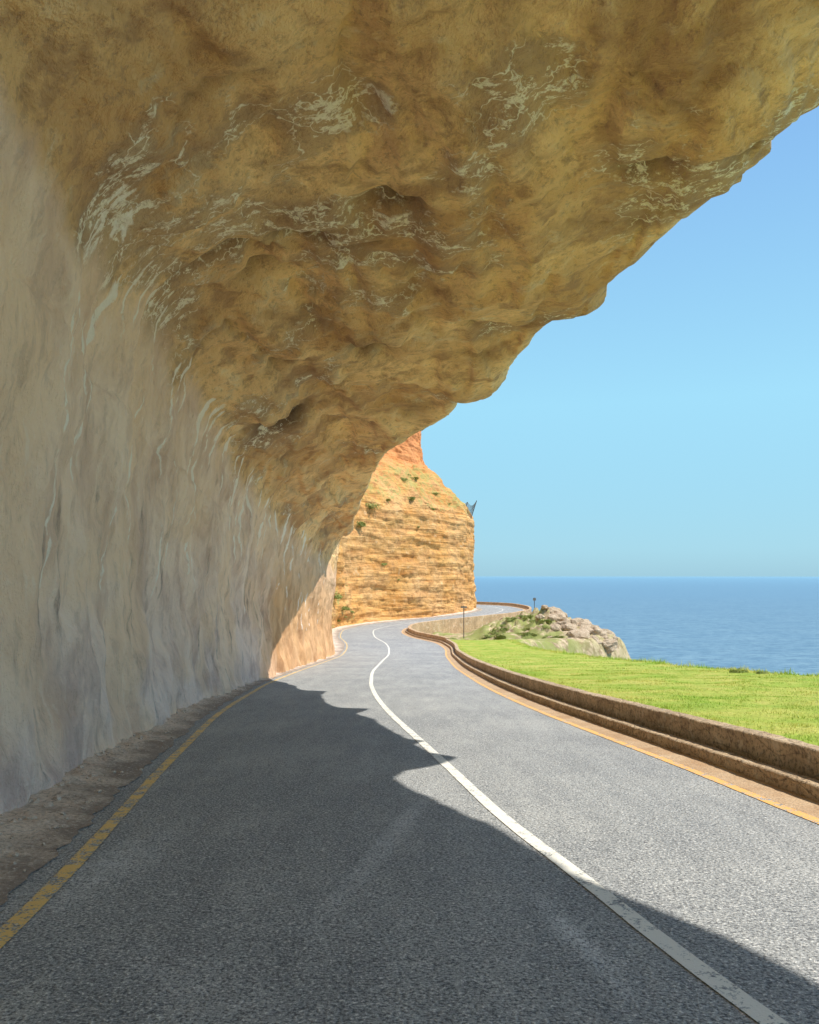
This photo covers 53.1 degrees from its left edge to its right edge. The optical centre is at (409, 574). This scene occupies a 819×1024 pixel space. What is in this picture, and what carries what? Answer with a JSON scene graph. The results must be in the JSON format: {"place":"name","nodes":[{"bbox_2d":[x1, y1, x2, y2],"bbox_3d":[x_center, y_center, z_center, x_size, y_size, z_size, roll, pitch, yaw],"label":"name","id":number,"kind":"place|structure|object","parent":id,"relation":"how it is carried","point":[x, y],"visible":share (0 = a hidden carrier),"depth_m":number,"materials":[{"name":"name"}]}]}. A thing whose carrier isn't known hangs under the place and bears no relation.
{"place":"outdoors","nodes":[
{"label":"outdoors","id":0,"kind":"place"},
{"bbox_2d":[0,608,480,905],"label":"road shoulder","id":1,"kind":"object","parent":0,"point":[27,840],"visible":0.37,"depth_m":6.61},
{"bbox_2d":[0,672,283,871],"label":"gravel","id":2,"kind":"structure","parent":1,"relation":"on","point":[48,804],"depth_m":6.38,"materials":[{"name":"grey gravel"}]},
{"bbox_2d":[331,431,476,628],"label":"cliff","id":3,"kind":"structure","parent":0,"point":[430,563],"depth_m":97.83,"materials":[{"name":"orange stone"}]},
{"bbox_2d":[334,593,342,598],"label":"shrub","id":4,"kind":"object","parent":3,"relation":"on","point":[338,596],"visible":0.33,"depth_m":79.91,"materials":[{"name":"green plant"}]},
{"bbox_2d":[341,606,350,610],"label":"shrub","id":5,"kind":"object","parent":3,"relation":"on","point":[345,608],"visible":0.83,"depth_m":82.52,"materials":[{"name":"green plant"}]},
{"bbox_2d":[356,521,365,527],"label":"shrub","id":6,"kind":"object","parent":3,"relation":"on","point":[361,524],"visible":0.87,"depth_m":88.26,"materials":[{"name":"green plant"}]},
{"bbox_2d":[365,503,381,508],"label":"shrub","id":7,"kind":"object","parent":3,"relation":"on","point":[375,505],"visible":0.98,"depth_m":90.90,"materials":[{"name":"green plant"}]},
{"bbox_2d":[466,500,476,517],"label":"rockfall fence","id":8,"kind":"object","parent":3,"relation":"on","point":[470,509],"visible":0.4,"depth_m":112.97,"materials":[{"name":"metal"}]},
{"bbox_2d":[0,0,818,813],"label":"cliff overhang","id":9,"kind":"object","parent":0,"point":[278,278],"visible":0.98,"depth_m":8.44,"materials":[{"name":"brown stone"}]},
{"bbox_2d":[0,605,818,1023],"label":"road","id":10,"kind":"structure","parent":0,"point":[384,823],"depth_m":4.48,"materials":[{"name":"grey asphalt"}]},
{"bbox_2d":[403,604,818,817],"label":"gutter","id":11,"kind":"object","parent":10,"relation":"on","point":[804,804],"visible":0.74,"depth_m":8.81,"materials":[{"name":"beige concrete"}]},
{"bbox_2d":[421,106,818,576],"label":"sky","id":12,"kind":"structure","parent":0,"point":[669,427],"materials":[{"name":"blue"}]},
{"bbox_2d":[433,607,818,745],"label":"ground","id":13,"kind":"structure","parent":0,"point":[588,647],"depth_m":17.68,"materials":[{"name":"green plant"}]},
{"bbox_2d":[461,606,466,637],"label":"road sign","id":14,"kind":"object","parent":13,"relation":"on","point":[463,607],"visible":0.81,"depth_m":79.97,"materials":[{"name":"metal"}]},
{"bbox_2d":[406,602,531,643],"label":"parapet wall","id":15,"kind":"structure","parent":13,"relation":"on","point":[425,630],"depth_m":90.63,"materials":[{"name":"beige stone"}]},
{"bbox_2d":[490,627,507,631],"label":"shrub","id":16,"kind":"object","parent":13,"relation":"on","point":[500,629],"visible":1,"depth_m":78.67,"materials":[{"name":"green plant"}]},
{"bbox_2d":[493,635,505,639],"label":"shrub","id":17,"kind":"object","parent":13,"relation":"on","point":[500,637],"visible":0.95,"depth_m":74.61,"materials":[{"name":"green plant"}]},
{"bbox_2d":[517,632,530,635],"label":"shrub","id":18,"kind":"object","parent":13,"relation":"on","point":[526,634],"visible":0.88,"depth_m":75.32,"materials":[{"name":"green plant"}]},
{"bbox_2d":[522,615,533,619],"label":"shrub","id":19,"kind":"object","parent":13,"relation":"on","point":[525,617],"visible":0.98,"depth_m":80.94,"materials":[{"name":"green plant"}]},
{"bbox_2d":[521,635,535,638],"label":"shrub","id":20,"kind":"object","parent":13,"relation":"on","point":[529,637],"visible":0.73,"depth_m":74.04,"materials":[{"name":"green plant"}]},
{"bbox_2d":[535,614,544,618],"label":"boulder","id":21,"kind":"object","parent":13,"relation":"on","point":[539,616],"visible":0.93,"depth_m":79.55,"materials":[{"name":"beige stone"}]},
{"bbox_2d":[551,624,561,631],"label":"boulder","id":22,"kind":"object","parent":13,"relation":"on","point":[553,628],"visible":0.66,"depth_m":76.12,"materials":[{"name":"beige stone"}]},
{"bbox_2d":[547,611,567,621],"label":"boulder","id":23,"kind":"object","parent":13,"relation":"on","point":[559,616],"visible":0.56,"depth_m":79.65,"materials":[{"name":"beige stone"}]},
{"bbox_2d":[549,606,567,617],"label":"boulder","id":24,"kind":"object","parent":13,"relation":"on","point":[553,609],"visible":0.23,"depth_m":81.15,"materials":[{"name":"beige stone"}]},
{"bbox_2d":[557,619,570,624],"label":"boulder","id":25,"kind":"object","parent":13,"relation":"on","point":[564,622],"visible":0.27,"depth_m":78.10,"materials":[{"name":"beige stone"}]},
{"bbox_2d":[563,623,577,630],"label":"boulder","id":26,"kind":"object","parent":13,"relation":"on","point":[568,626],"visible":0.62,"depth_m":76.30,"materials":[{"name":"beige stone"}]},
{"bbox_2d":[570,618,583,624],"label":"boulder","id":27,"kind":"object","parent":13,"relation":"on","point":[575,621],"visible":0.21,"depth_m":78.12,"materials":[{"name":"beige stone"}]},
{"bbox_2d":[567,628,589,638],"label":"boulder","id":28,"kind":"object","parent":13,"relation":"on","point":[581,633],"visible":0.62,"depth_m":74.65,"materials":[{"name":"beige stone"}]},
{"bbox_2d":[577,622,593,634],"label":"boulder","id":29,"kind":"object","parent":13,"relation":"on","point":[587,626],"visible":0.25,"depth_m":77.43,"materials":[{"name":"beige stone"}]},
{"bbox_2d":[590,635,601,643],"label":"boulder","id":30,"kind":"object","parent":13,"relation":"on","point":[596,639],"visible":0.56,"depth_m":74.75,"materials":[{"name":"beige stone"}]},
{"bbox_2d":[590,626,606,635],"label":"boulder","id":31,"kind":"object","parent":13,"relation":"on","point":[598,631],"visible":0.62,"depth_m":76.61,"materials":[{"name":"beige stone"}]},
{"bbox_2d":[602,629,615,635],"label":"boulder","id":32,"kind":"object","parent":13,"relation":"on","point":[607,631],"visible":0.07,"depth_m":81.30,"materials":[{"name":"beige stone"}]},
{"bbox_2d":[603,638,617,652],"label":"boulder","id":33,"kind":"object","parent":13,"relation":"on","point":[612,644],"visible":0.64,"depth_m":75.07,"materials":[{"name":"beige stone"}]},
{"bbox_2d":[443,639,818,800],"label":"parapet wall","id":34,"kind":"structure","parent":13,"relation":"on","point":[791,765],"depth_m":9.29,"materials":[{"name":"brown stone"}]},
{"bbox_2d":[729,668,748,672],"bbox_3d":[8.109,2.377,20.211,0.463,0.165,0.450,0,0,31],"label":"shrub","id":35,"kind":"object","parent":13,"relation":"on","point":[738,670],"visible":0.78,"depth_m":20.17,"materials":[{"name":"green plant"}]},
{"bbox_2d":[474,577,818,674],"bbox_3d":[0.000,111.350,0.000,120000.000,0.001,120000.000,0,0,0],"label":"sea","id":36,"kind":"structure","parent":0,"point":[770,624],"depth_m":2434.88,"materials":[{"name":"liquid"}]}
]}

